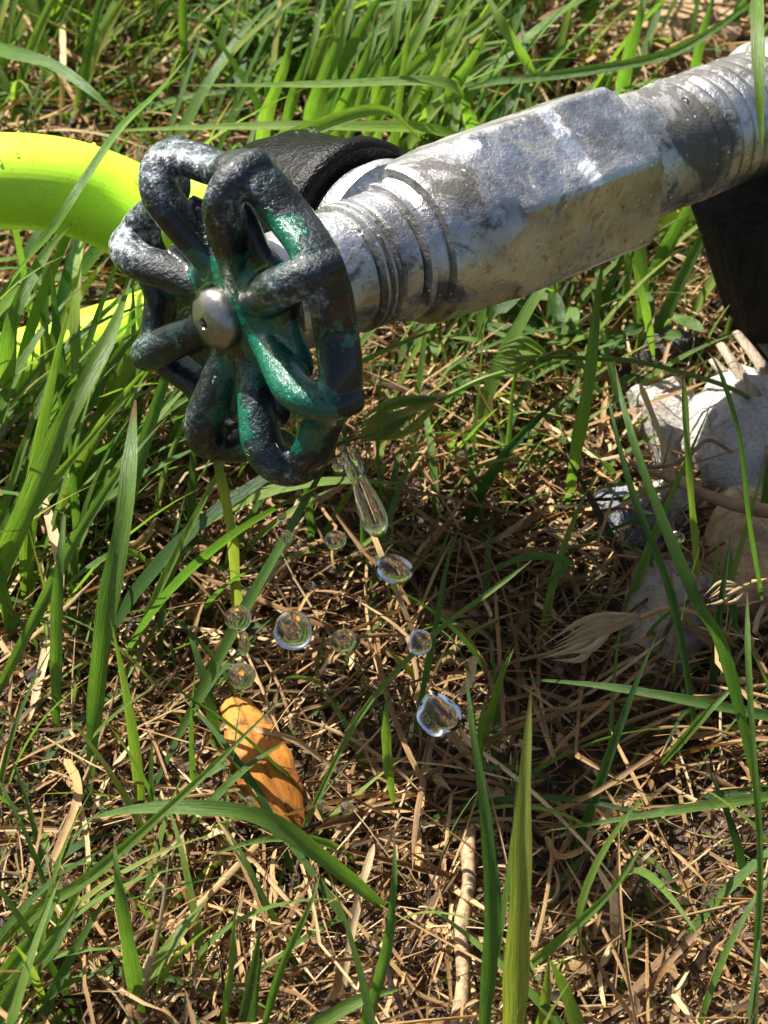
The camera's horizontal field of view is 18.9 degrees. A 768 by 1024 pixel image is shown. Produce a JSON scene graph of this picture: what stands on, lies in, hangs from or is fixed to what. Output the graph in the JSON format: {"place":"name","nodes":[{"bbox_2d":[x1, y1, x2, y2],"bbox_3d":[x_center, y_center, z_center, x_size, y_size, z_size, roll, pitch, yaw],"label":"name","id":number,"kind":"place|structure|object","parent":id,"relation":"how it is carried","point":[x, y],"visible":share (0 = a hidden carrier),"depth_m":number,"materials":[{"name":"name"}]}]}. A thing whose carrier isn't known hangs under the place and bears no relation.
{"place":"outdoors","nodes":[
{"label":"outdoors","id":0,"kind":"place"},
{"bbox_2d":[227,663,255,689],"bbox_3d":[-0.022,0.026,0.365,0.005,0.004,0.004,0,0,0],"label":"water drop","id":1,"kind":"object","parent":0,"point":[241,676],"visible":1,"depth_m":0.36,"materials":[{"name":"clear"}]},
{"bbox_2d":[274,610,311,649],"bbox_3d":[-0.015,0.019,0.372,0.006,0.006,0.006,0,90,0],"label":"water drop","id":2,"kind":"object","parent":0,"point":[292,629],"visible":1,"depth_m":0.37,"materials":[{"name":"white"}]},
{"bbox_2d":[325,530,345,550],"bbox_3d":[-0.008,0.005,0.385,0.004,0.003,0.004,0,90,0],"label":"water drop","id":3,"kind":"object","parent":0,"point":[335,540],"visible":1,"depth_m":0.38,"materials":[{"name":"clear"}]},
{"bbox_2d":[330,629,355,652],"bbox_3d":[-0.007,0.021,0.374,0.004,0.004,0.004,0,90,0],"label":"water drop","id":4,"kind":"object","parent":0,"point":[342,640],"visible":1,"depth_m":0.37,"materials":[{"name":"clear"}]},
{"bbox_2d":[341,446,388,536],"bbox_3d":[-0.003,-0.003,0.389,0.008,0.008,0.017,0,45,0],"label":"water drop","id":5,"kind":"object","parent":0,"point":[372,513],"visible":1,"depth_m":0.39,"materials":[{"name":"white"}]},
{"bbox_2d":[0,0,767,1023],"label":"ground","id":6,"kind":"structure","parent":0,"point":[676,838],"depth_m":0.44,"materials":[{"name":"soil"}]},
{"bbox_2d":[0,877,63,989],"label":"grass blade","id":7,"kind":"object","parent":6,"relation":"on","point":[14,961],"depth_m":0.38,"materials":[{"name":"green plant"}]},
{"bbox_2d":[0,900,81,1023],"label":"grass blade","id":8,"kind":"object","parent":6,"relation":"on","point":[47,951],"depth_m":0.38,"materials":[{"name":"green plant"}]},
{"bbox_2d":[49,502,65,732],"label":"grass blade","id":9,"kind":"object","parent":6,"relation":"on","point":[56,655],"depth_m":0.43,"materials":[{"name":"green plant"}]},
{"bbox_2d":[0,416,167,695],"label":"grass blade","id":10,"kind":"object","parent":6,"relation":"on","point":[40,606],"depth_m":0.43,"materials":[{"name":"green plant"}]},
{"bbox_2d":[38,384,139,507],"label":"grass blade","id":11,"kind":"object","parent":6,"relation":"on","point":[62,470],"depth_m":0.44,"materials":[{"name":"green plant"}]},
{"bbox_2d":[86,400,136,807],"bbox_3d":[-0.049,0.017,0.422,0.010,0.053,0.052,0,45,0],"label":"grass blade","id":12,"kind":"object","parent":6,"relation":"on","point":[110,587],"depth_m":0.41,"materials":[{"name":"green plant"}]},
{"bbox_2d":[63,548,161,589],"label":"grass blade","id":13,"kind":"object","parent":6,"relation":"on","point":[132,552],"depth_m":0.44,"materials":[{"name":"green plant"}]},
{"bbox_2d":[113,838,144,1023],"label":"grass blade","id":14,"kind":"object","parent":6,"relation":"on","point":[132,971],"depth_m":0.38,"materials":[{"name":"green plant"}]},
{"bbox_2d":[0,689,290,951],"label":"grass blade","id":15,"kind":"object","parent":6,"relation":"on","point":[33,913],"depth_m":0.38,"materials":[{"name":"green plant"}]},
{"bbox_2d":[213,460,241,606],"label":"grass blade","id":16,"kind":"object","parent":6,"relation":"on","point":[233,549],"depth_m":0.43,"materials":[{"name":"green plant"}]},
{"bbox_2d":[220,899,235,1023],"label":"grass blade","id":17,"kind":"object","parent":6,"relation":"on","point":[227,996],"depth_m":0.38,"materials":[{"name":"green plant"}]},
{"bbox_2d":[169,440,339,745],"bbox_3d":[-0.021,0.017,0.418,0.044,0.051,0.008,-33,54,-29],"label":"grass blade","id":18,"kind":"object","parent":6,"relation":"on","point":[230,635],"depth_m":0.41,"materials":[{"name":"green plant"}]},
{"bbox_2d":[84,120,458,136],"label":"grass blade","id":19,"kind":"object","parent":6,"relation":"on","point":[398,126],"depth_m":0.49,"materials":[{"name":"green plant"}]},
{"bbox_2d":[255,17,295,139],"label":"grass blade","id":20,"kind":"object","parent":6,"relation":"on","point":[267,113],"depth_m":0.51,"materials":[{"name":"green plant"}]},
{"bbox_2d":[261,873,319,1023],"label":"grass blade","id":21,"kind":"object","parent":6,"relation":"on","point":[274,987],"depth_m":0.38,"materials":[{"name":"green plant"}]},
{"bbox_2d":[172,75,476,129],"bbox_3d":[-0.010,-0.086,0.513,0.070,0.030,0.020,-11,46,-11],"label":"grass blade","id":22,"kind":"object","parent":6,"relation":"on","point":[446,83],"depth_m":0.50,"materials":[{"name":"green plant"}]},
{"bbox_2d":[303,0,355,120],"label":"grass blade","id":23,"kind":"object","parent":6,"relation":"on","point":[315,100],"depth_m":0.51,"materials":[{"name":"green plant"}]},
{"bbox_2d":[0,93,686,965],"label":"dew drops","id":24,"kind":"object","parent":6,"relation":"on","point":[360,735],"visible":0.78,"depth_m":0.43,"materials":[{"name":"clear liquid"}]},
{"bbox_2d":[345,0,410,137],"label":"grass blade","id":25,"kind":"object","parent":6,"relation":"on","point":[362,95],"depth_m":0.52,"materials":[{"name":"green plant"}]},
{"bbox_2d":[360,833,396,1023],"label":"grass blade","id":26,"kind":"object","parent":6,"relation":"on","point":[381,971],"depth_m":0.37,"materials":[{"name":"green plant"}]},
{"bbox_2d":[0,0,767,1023],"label":"dry straw","id":27,"kind":"object","parent":6,"relation":"on","point":[594,972],"visible":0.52,"depth_m":0.43,"materials":[{"name":"plant"}]},
{"bbox_2d":[29,498,63,719],"bbox_3d":[-0.064,0.018,0.443,0.006,0.014,0.046,0,45,0],"label":"dry straw stalk","id":28,"kind":"object","parent":27,"relation":"on","point":[53,534],"visible":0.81,"depth_m":0.44,"materials":[{"name":"plant"}]},
{"bbox_2d":[59,18,65,123],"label":"dry straw stalk","id":29,"kind":"object","parent":27,"relation":"on","point":[62,37],"visible":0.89,"depth_m":0.56,"materials":[{"name":"plant"}]},
{"bbox_2d":[47,757,81,871],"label":"dry straw stalk","id":30,"kind":"object","parent":27,"relation":"on","point":[73,772],"visible":0.98,"depth_m":0.41,"materials":[{"name":"plant"}]},
{"bbox_2d":[0,42,139,139],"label":"grass blade","id":31,"kind":"object","parent":27,"relation":"on","point":[11,52],"depth_m":0.50,"materials":[{"name":"green plant"}]},
{"bbox_2d":[163,908,212,991],"bbox_3d":[-0.034,0.074,0.396,0.010,0.003,0.017,0,45,0],"label":"dry straw stalk","id":32,"kind":"object","parent":27,"relation":"on","point":[196,967],"visible":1,"depth_m":0.39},
{"bbox_2d":[83,799,386,911],"bbox_3d":[-0.025,0.057,0.391,0.052,0.029,0.007,0,45,0],"label":"grass blade","id":33,"kind":"object","parent":27,"relation":"on","point":[291,834],"depth_m":0.39,"materials":[{"name":"green plant"}]},
{"bbox_2d":[220,696,304,827],"bbox_3d":[-0.023,0.045,0.421,0.012,0.008,0.032,-14,47,-14],"label":"dead leaf","id":34,"kind":"object","parent":27,"relation":"on","point":[283,793],"visible":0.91,"depth_m":0.42,"materials":[{"name":"plant"}]},
{"bbox_2d":[224,724,347,777],"bbox_3d":[-0.018,0.043,0.424,0.023,0.008,0.009,0,45,0],"label":"dry straw stalk","id":35,"kind":"object","parent":34,"relation":"on","point":[301,744],"visible":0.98,"depth_m":0.42,"materials":[{"name":"plant"}]},
{"bbox_2d":[341,896,360,988],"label":"dry straw stalk","id":36,"kind":"object","parent":27,"relation":"on","point":[353,928],"visible":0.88,"depth_m":0.39,"materials":[{"name":"plant"}]},
{"bbox_2d":[306,988,402,1023],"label":"grass blade","id":37,"kind":"object","parent":27,"relation":"on","point":[337,1012],"depth_m":0.38,"materials":[{"name":"green plant"}]},
{"bbox_2d":[328,9,383,136],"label":"grass blade","id":38,"kind":"object","parent":27,"relation":"on","point":[346,99],"depth_m":0.51,"materials":[{"name":"green plant"}]},
{"bbox_2d":[346,844,374,939],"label":"dry straw stalk","id":39,"kind":"object","parent":27,"relation":"on","point":[367,866],"visible":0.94,"depth_m":0.40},
{"bbox_2d":[337,436,423,655],"bbox_3d":[-0.003,0.005,0.452,0.004,0.016,0.053,-14,47,-13],"label":"dry straw stalk","id":40,"kind":"object","parent":27,"relation":"on","point":[379,550],"visible":0.27,"depth_m":0.44,"materials":[{"name":"plant"}]},
{"bbox_2d":[412,690,472,759],"bbox_3d":[0.011,0.038,0.430,0.011,0.004,0.017,0,45,0],"label":"dry straw stalk","id":41,"kind":"object","parent":27,"relation":"on","point":[460,747],"visible":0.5,"depth_m":0.43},
{"bbox_2d":[450,822,475,1023],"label":"dry stalk","id":42,"kind":"object","parent":27,"relation":"on","point":[460,940],"visible":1,"depth_m":0.40,"materials":[{"name":"plant"}]},
{"bbox_2d":[459,656,477,695],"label":"dry straw stalk","id":43,"kind":"object","parent":27,"relation":"on","point":[472,662],"visible":0.91,"depth_m":0.43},
{"bbox_2d":[344,349,601,441],"bbox_3d":[0.018,-0.025,0.464,0.057,0.017,0.006,-12,46,-11],"label":"seed head","id":44,"kind":"object","parent":27,"relation":"on","point":[392,423],"visible":1,"depth_m":0.46},
{"bbox_2d":[545,829,592,858],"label":"dry straw stalk","id":45,"kind":"object","parent":27,"relation":"on","point":[567,855],"visible":1,"depth_m":0.41,"materials":[{"name":"plant"}]},
{"bbox_2d":[510,677,767,720],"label":"grass blade","id":46,"kind":"object","parent":27,"relation":"on","point":[703,702],"depth_m":0.41,"materials":[{"name":"green plant"}]},
{"bbox_2d":[597,924,703,1021],"bbox_3d":[0.045,0.077,0.387,0.018,0.011,0.012,0,45,0],"label":"dry straw stalk","id":47,"kind":"object","parent":27,"relation":"on","point":[670,960],"visible":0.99,"depth_m":0.39,"materials":[{"name":"plant"}]},
{"bbox_2d":[665,952,680,1023],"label":"dry straw stalk","id":48,"kind":"object","parent":27,"relation":"on","point":[675,1008],"visible":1,"depth_m":0.39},
{"bbox_2d":[0,0,767,1023],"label":"grass","id":49,"kind":"structure","parent":6,"relation":"on","point":[48,382],"depth_m":0.46,"materials":[{"name":"green plant"}]},
{"bbox_2d":[0,224,71,393],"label":"grass blade","id":50,"kind":"object","parent":49,"relation":"on","point":[8,349],"depth_m":0.45,"materials":[{"name":"green plant"}]},
{"bbox_2d":[0,278,131,577],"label":"grass blade","id":51,"kind":"object","parent":49,"relation":"on","point":[44,464],"depth_m":0.43,"materials":[{"name":"green plant"}]},
{"bbox_2d":[0,46,195,296],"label":"grass blade","id":52,"kind":"object","parent":49,"relation":"on","point":[51,228],"depth_m":0.44,"materials":[{"name":"green plant"}]},
{"bbox_2d":[279,0,324,132],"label":"grass blade","id":53,"kind":"object","parent":49,"relation":"on","point":[290,105],"depth_m":0.51,"materials":[{"name":"green plant"}]},
{"bbox_2d":[274,104,419,139],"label":"grass blade","id":54,"kind":"object","parent":49,"relation":"on","point":[334,120],"depth_m":0.49,"materials":[{"name":"green plant"}]},
{"bbox_2d":[399,12,471,138],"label":"grass blade","id":55,"kind":"object","parent":49,"relation":"on","point":[447,55],"depth_m":0.51,"materials":[{"name":"green plant"}]},
{"bbox_2d":[390,0,509,97],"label":"grass blade","id":56,"kind":"object","parent":49,"relation":"on","point":[425,58],"depth_m":0.52,"materials":[{"name":"green plant"}]},
{"bbox_2d":[440,17,491,125],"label":"grass blade","id":57,"kind":"object","parent":49,"relation":"on","point":[460,75],"depth_m":0.51,"materials":[{"name":"green plant"}]},
{"bbox_2d":[486,0,552,90],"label":"grass blade","id":58,"kind":"object","parent":49,"relation":"on","point":[513,42],"depth_m":0.50,"materials":[{"name":"green plant"}]},
{"bbox_2d":[530,838,646,969],"bbox_3d":[0.032,0.067,0.380,0.022,0.030,0.010,0,45,0],"label":"grass blade","id":59,"kind":"object","parent":49,"relation":"on","point":[560,939],"depth_m":0.38,"materials":[{"name":"green plant"}]},
{"bbox_2d":[452,1,750,92],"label":"grass blade","id":60,"kind":"object","parent":49,"relation":"on","point":[652,58],"depth_m":0.50,"materials":[{"name":"green plant"}]},
{"bbox_2d":[682,372,699,576],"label":"grass blade","id":61,"kind":"object","parent":49,"relation":"on","point":[690,490],"depth_m":0.43,"materials":[{"name":"green plant"}]},
{"bbox_2d":[370,0,401,138],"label":"grass blade","id":62,"kind":"object","parent":6,"relation":"on","point":[393,34],"depth_m":0.51,"materials":[{"name":"green plant"}]},
{"bbox_2d":[381,696,394,807],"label":"grass blade","id":63,"kind":"object","parent":6,"relation":"on","point":[388,767],"depth_m":0.41,"materials":[{"name":"green plant"}]},
{"bbox_2d":[363,0,438,136],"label":"grass blade","id":64,"kind":"object","parent":6,"relation":"on","point":[384,94],"depth_m":0.51,"materials":[{"name":"green plant"}]},
{"bbox_2d":[301,560,531,831],"bbox_3d":[0.004,0.033,0.414,0.058,0.034,0.006,-33,53,-28],"label":"grass blade","id":65,"kind":"object","parent":6,"relation":"on","point":[382,686],"depth_m":0.41,"materials":[{"name":"green plant"}]},
{"bbox_2d":[155,0,704,415],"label":"weed leaves","id":66,"kind":"object","parent":6,"relation":"on","point":[561,315],"visible":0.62,"depth_m":0.50,"materials":[{"name":"green plant"}]},
{"bbox_2d":[417,25,447,141],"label":"grass blade","id":67,"kind":"object","parent":6,"relation":"on","point":[426,90],"depth_m":0.51,"materials":[{"name":"green plant"}]},
{"bbox_2d":[410,517,463,743],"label":"grass blade","id":68,"kind":"object","parent":6,"relation":"on","point":[429,656],"depth_m":0.42,"materials":[{"name":"green plant"}]},
{"bbox_2d":[108,36,767,486],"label":"garden tap","id":69,"kind":"object","parent":6,"relation":"on","point":[242,314],"visible":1,"depth_m":0.41,"materials":[{"name":"green paint"}]},
{"bbox_2d":[0,129,698,421],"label":"garden hose","id":70,"kind":"object","parent":69,"relation":"attached to","point":[40,175],"visible":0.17,"depth_m":0.47,"materials":[{"name":"green rubber"}]},
{"bbox_2d":[750,0,764,157],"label":"grass blade","id":71,"kind":"object","parent":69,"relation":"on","point":[757,35],"depth_m":0.43,"materials":[{"name":"green plant"}]},
{"bbox_2d":[465,664,497,1023],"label":"grass blade","id":72,"kind":"object","parent":6,"relation":"on","point":[489,962],"depth_m":0.37,"materials":[{"name":"green plant"}]},
{"bbox_2d":[494,841,500,992],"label":"grass blade","id":73,"kind":"object","parent":6,"relation":"on","point":[498,904],"depth_m":0.38,"materials":[{"name":"green plant"}]},
{"bbox_2d":[482,645,515,749],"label":"grass blade","id":74,"kind":"object","parent":6,"relation":"on","point":[492,705],"depth_m":0.42,"materials":[{"name":"green plant"}]},
{"bbox_2d":[502,688,531,1023],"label":"grass blade","id":75,"kind":"object","parent":6,"relation":"on","point":[516,977],"depth_m":0.36,"materials":[{"name":"green plant"}]},
{"bbox_2d":[495,552,570,591],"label":"grass blade","id":76,"kind":"object","parent":6,"relation":"on","point":[559,558],"depth_m":0.44,"materials":[{"name":"green plant"}]},
{"bbox_2d":[535,957,550,1023],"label":"grass blade","id":77,"kind":"object","parent":6,"relation":"on","point":[545,996],"depth_m":0.38,"materials":[{"name":"green plant"}]},
{"bbox_2d":[548,956,583,1023],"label":"grass blade","id":78,"kind":"object","parent":6,"relation":"on","point":[573,1013],"depth_m":0.38,"materials":[{"name":"green plant"}]},
{"bbox_2d":[564,264,602,504],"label":"grass blade","id":79,"kind":"object","parent":6,"relation":"on","point":[580,427],"depth_m":0.46,"materials":[{"name":"green plant"}]},
{"bbox_2d":[536,746,663,818],"bbox_3d":[0.040,0.049,0.414,0.027,0.008,0.005,-21,49,-20],"label":"dry straw stalk","id":80,"kind":"object","parent":6,"relation":"on","point":[614,780],"visible":1,"depth_m":0.41,"materials":[{"name":"plant"}]},
{"bbox_2d":[590,792,652,833],"bbox_3d":[0.043,0.056,0.426,0.014,0.009,0.008,-13,40,-12],"label":"stone","id":81,"kind":"object","parent":6,"relation":"on","point":[611,811],"visible":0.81,"depth_m":0.42,"materials":[{"name":"stone"}]},
{"bbox_2d":[595,486,665,549],"bbox_3d":[0.051,0.003,0.476,0.014,0.016,0.017,-23,53,-17],"label":"stone","id":82,"kind":"object","parent":6,"relation":"on","point":[627,515],"visible":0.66,"depth_m":0.47,"materials":[{"name":"stone"}]},
{"bbox_2d":[615,0,646,94],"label":"grass blade","id":83,"kind":"object","parent":6,"relation":"on","point":[623,78],"depth_m":0.52,"materials":[{"name":"green plant"}]},
{"bbox_2d":[537,606,741,662],"bbox_3d":[0.049,0.026,0.437,0.043,0.020,0.006,-16,47,-16],"label":"seed head","id":84,"kind":"object","parent":6,"relation":"on","point":[594,631],"visible":0.92,"depth_m":0.43},
{"bbox_2d":[632,260,654,359],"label":"grass blade","id":85,"kind":"object","parent":6,"relation":"on","point":[646,312],"depth_m":0.49,"materials":[{"name":"green plant"}]},
{"bbox_2d":[608,387,698,731],"bbox_3d":[0.048,0.009,0.425,0.005,0.045,0.050,-15,47,-14],"label":"grass blade","id":86,"kind":"object","parent":6,"relation":"on","point":[671,596],"depth_m":0.42,"materials":[{"name":"green plant"}]},
{"bbox_2d":[542,791,767,831],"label":"grass blade","id":87,"kind":"object","parent":6,"relation":"on","point":[740,800],"depth_m":0.40,"materials":[{"name":"green plant"}]},
{"bbox_2d":[624,376,694,477],"bbox_3d":[0.062,-0.016,0.491,0.017,0.023,0.025,-17,47,-16],"label":"stone","id":88,"kind":"object","parent":6,"relation":"on","point":[668,406],"visible":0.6,"depth_m":0.48,"materials":[{"name":"stone"}]},
{"bbox_2d":[615,326,710,393],"bbox_3d":[0.061,-0.033,0.509,0.023,0.018,0.014,-9,47,-7],"label":"stone","id":89,"kind":"object","parent":6,"relation":"on","point":[686,346],"visible":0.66,"depth_m":0.50,"materials":[{"name":"stone"}]},
{"bbox_2d":[589,0,740,73],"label":"stone","id":90,"kind":"object","parent":6,"relation":"on","point":[686,9],"visible":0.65,"depth_m":0.59,"materials":[{"name":"stone"}]},
{"bbox_2d":[621,552,718,690],"bbox_3d":[0.057,0.022,0.456,0.020,0.022,0.036,9,53,3],"label":"stone","id":91,"kind":"object","parent":6,"relation":"on","point":[652,589],"visible":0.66,"depth_m":0.45,"materials":[{"name":"stone"}]},
{"bbox_2d":[705,578,767,604],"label":"seed head","id":92,"kind":"object","parent":91,"relation":"on","point":[732,588],"visible":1,"depth_m":0.43},
{"bbox_2d":[652,476,703,534],"bbox_3d":[0.060,0.000,0.478,0.017,0.015,0.011,-6,48,-2],"label":"stone","id":93,"kind":"object","parent":6,"relation":"on","point":[680,493],"visible":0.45,"depth_m":0.47,"materials":[{"name":"stone"}]},
{"bbox_2d":[639,384,675,475],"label":"dry straw stalk","id":94,"kind":"object","parent":93,"relation":"on","point":[649,407],"visible":0.94,"depth_m":0.47,"materials":[{"name":"plant"}]},
{"bbox_2d":[614,361,765,807],"bbox_3d":[0.051,0.014,0.414,0.009,0.061,0.061,-20,48,-19],"label":"grass blade","id":95,"kind":"object","parent":6,"relation":"on","point":[705,616],"depth_m":0.40,"materials":[{"name":"green plant"}]},
{"bbox_2d":[660,678,741,765],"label":"grass blade","id":96,"kind":"object","parent":6,"relation":"on","point":[691,730],"depth_m":0.41,"materials":[{"name":"green plant"}]},
{"bbox_2d":[689,0,713,69],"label":"grass blade","id":97,"kind":"object","parent":6,"relation":"on","point":[697,55],"depth_m":0.52,"materials":[{"name":"green plant"}]},
{"bbox_2d":[677,365,767,492],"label":"stone","id":98,"kind":"object","parent":6,"relation":"on","point":[751,413],"visible":0.6,"depth_m":0.47,"materials":[{"name":"stone"}]},
{"bbox_2d":[490,336,750,398],"bbox_3d":[0.052,-0.024,0.469,0.061,0.029,0.014,-9,46,-9],"label":"seed head","id":99,"kind":"object","parent":98,"relation":"on","point":[519,362],"visible":0.99,"depth_m":0.46},
{"bbox_2d":[716,342,761,396],"bbox_3d":[0.077,-0.023,0.483,0.005,0.006,0.034,-13,46,-13],"label":"wood splinter","id":100,"kind":"object","parent":98,"relation":"on","point":[739,372],"visible":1,"depth_m":0.49,"materials":[{"name":"wood"}]},
{"bbox_2d":[732,330,767,374],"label":"wood splinter","id":101,"kind":"object","parent":98,"relation":"on","point":[758,360],"visible":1,"depth_m":0.49,"materials":[{"name":"wood"}]},
{"bbox_2d":[691,174,767,367],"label":"wooden post","id":102,"kind":"object","parent":6,"relation":"on","point":[734,239],"visible":0.89,"depth_m":0.48,"materials":[{"name":"brown wood"}]},
{"bbox_2d":[702,484,767,633],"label":"stone","id":103,"kind":"object","parent":6,"relation":"on","point":[723,519],"visible":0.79,"depth_m":0.46,"materials":[{"name":"stone"}]},
{"bbox_2d":[625,457,767,518],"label":"twig","id":104,"kind":"object","parent":103,"relation":"on","point":[760,510],"visible":0.81,"depth_m":0.46,"materials":[{"name":"wood"}]},
{"bbox_2d":[636,438,732,468],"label":"twig","id":105,"kind":"object","parent":104,"relation":"on","point":[682,458],"visible":0.88,"depth_m":0.46,"materials":[{"name":"wood"}]},
{"bbox_2d":[708,352,762,600],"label":"grass blade","id":106,"kind":"object","parent":6,"relation":"on","point":[744,477],"depth_m":0.41,"materials":[{"name":"green plant"}]},
{"bbox_2d":[745,592,762,1023],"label":"grass blade","id":107,"kind":"object","parent":6,"relation":"on","point":[758,820],"depth_m":0.38,"materials":[{"name":"green plant"}]},
{"bbox_2d":[375,554,412,583],"bbox_3d":[0.002,0.009,0.382,0.006,0.005,0.005,0,90,0],"label":"water drop","id":108,"kind":"object","parent":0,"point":[393,569],"visible":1,"depth_m":0.38,"materials":[{"name":"clear"}]},
{"bbox_2d":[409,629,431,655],"bbox_3d":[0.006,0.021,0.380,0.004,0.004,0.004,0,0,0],"label":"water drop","id":109,"kind":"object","parent":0,"point":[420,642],"visible":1,"depth_m":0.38,"materials":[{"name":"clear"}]},
{"bbox_2d":[417,692,461,736],"bbox_3d":[0.009,0.033,0.372,0.007,0.006,0.007,0,90,0],"label":"water drop","id":110,"kind":"object","parent":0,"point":[439,714],"visible":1,"depth_m":0.37,"materials":[{"name":"clear"}]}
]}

